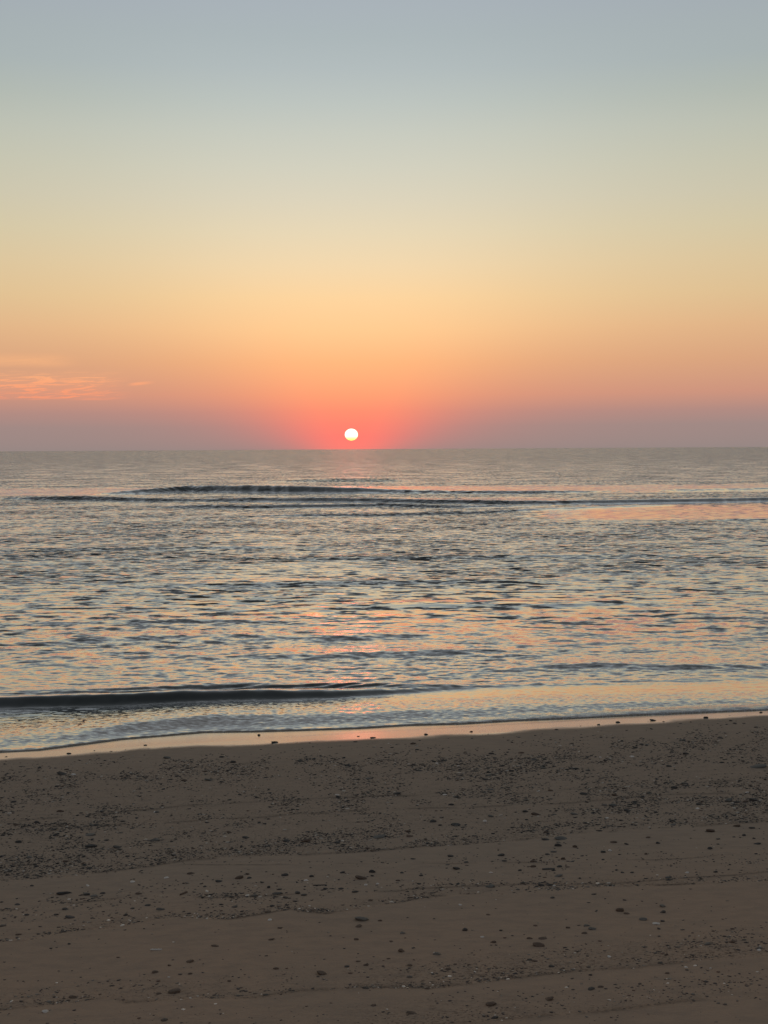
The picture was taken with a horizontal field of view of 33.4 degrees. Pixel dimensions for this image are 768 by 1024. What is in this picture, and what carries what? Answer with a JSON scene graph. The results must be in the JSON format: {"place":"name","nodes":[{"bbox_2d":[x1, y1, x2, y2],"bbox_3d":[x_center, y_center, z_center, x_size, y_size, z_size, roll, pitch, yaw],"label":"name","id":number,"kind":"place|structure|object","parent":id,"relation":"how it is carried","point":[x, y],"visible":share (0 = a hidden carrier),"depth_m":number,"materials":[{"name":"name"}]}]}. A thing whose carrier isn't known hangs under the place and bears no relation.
{"place":"outdoors","nodes":[
{"label":"outdoors","id":0,"kind":"place"},
{"bbox_2d":[345,429,357,439],"bbox_3d":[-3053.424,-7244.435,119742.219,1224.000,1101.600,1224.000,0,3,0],"label":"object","id":1,"kind":"object","parent":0,"point":[351,434],"visible":1,"depth_m":119307.63,"materials":[{"name":"white"}]},
{"bbox_2d":[0,447,767,752],"bbox_3d":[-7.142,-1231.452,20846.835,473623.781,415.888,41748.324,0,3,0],"label":"sea","id":2,"kind":"structure","parent":0,"point":[150,593],"depth_m":21.44,"materials":[{"name":"liquid"}]},
{"bbox_2d":[0,710,767,1023],"bbox_3d":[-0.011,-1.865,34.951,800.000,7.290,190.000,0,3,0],"label":"beach","id":3,"kind":"structure","parent":0,"point":[32,960],"depth_m":6.03,"materials":[{"name":"brown sand"}]},
{"bbox_2d":[56,891,71,894],"bbox_3d":[-1.498,1.782,5.990,0.071,0.014,0.040,3,-8,-17],"label":"pebble","id":4,"kind":"object","parent":3,"relation":"on","point":[63,893],"visible":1,"depth_m":5.98,"materials":[{"name":"stone"}]},
{"bbox_2d":[85,844,96,847],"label":"pebble","id":5,"kind":"object","parent":3,"relation":"on","point":[90,845],"visible":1,"depth_m":6.86,"materials":[{"name":"stone"}]},
{"bbox_2d":[168,988,180,993],"bbox_3d":[-0.763,1.745,4.660,0.042,0.016,0.037,-3,4,-38],"label":"pebble","id":6,"kind":"object","parent":3,"relation":"on","point":[174,990],"visible":1,"depth_m":4.65,"materials":[{"name":"brown stone"}]},
{"bbox_2d":[317,970,326,974],"bbox_3d":[-0.233,1.726,4.788,0.041,0.016,0.032,13,1,-1],"label":"pebble","id":7,"kind":"object","parent":3,"relation":"on","point":[319,972],"visible":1,"depth_m":4.78,"materials":[{"name":"brown stone"}]},
{"bbox_2d":[355,875,366,878],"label":"pebble","id":8,"kind":"object","parent":3,"relation":"on","point":[359,877],"visible":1,"depth_m":6.04,"materials":[{"name":"brown stone"}]},
{"bbox_2d":[355,916,368,920],"bbox_3d":[-0.092,1.723,5.422,0.067,0.016,0.046,9,-4,-7],"label":"pebble","id":9,"kind":"object","parent":3,"relation":"on","point":[360,918],"visible":1,"depth_m":5.41,"materials":[{"name":"grey stone"}]},
{"bbox_2d":[373,834,384,838],"bbox_3d":[-0.027,1.736,6.845,0.073,0.015,0.060,-8,7,-34],"label":"pebble","id":10,"kind":"object","parent":3,"relation":"on","point":[378,836],"visible":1,"depth_m":6.83,"materials":[{"name":"grey stone"}]},
{"bbox_2d":[0,715,767,1023],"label":"shingle","id":11,"kind":"object","parent":3,"relation":"on","point":[159,862],"visible":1,"depth_m":7.12,"materials":[{"name":"gravel"}]},
{"bbox_2d":[486,1001,495,1005],"bbox_3d":[0.372,1.710,4.451,0.038,0.016,0.028,-3,4,-38],"label":"pebble","id":12,"kind":"object","parent":3,"relation":"on","point":[491,1003],"visible":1,"depth_m":4.44,"materials":[{"name":"brown stone"}]},
{"bbox_2d":[533,942,544,946],"bbox_3d":[0.612,1.714,5.063,0.047,0.020,0.027,1,3,21],"label":"pebble","id":13,"kind":"object","parent":3,"relation":"on","point":[537,944],"visible":1,"depth_m":5.06,"materials":[{"name":"brown stone"}]},
{"bbox_2d":[554,836,566,839],"bbox_3d":[0.930,1.716,6.734,0.077,0.015,0.048,6,5,-19],"label":"pebble","id":14,"kind":"object","parent":3,"relation":"on","point":[561,838],"visible":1,"depth_m":6.72,"materials":[{"name":"grey stone"}]},
{"bbox_2d":[750,764,766,767],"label":"pebble","id":15,"kind":"object","parent":3,"relation":"on","point":[759,766],"visible":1,"depth_m":8.55,"materials":[{"name":"grey stone"}]},
{"bbox_2d":[0,0,767,450],"label":"sky","id":16,"kind":"structure","parent":0,"point":[225,224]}
]}

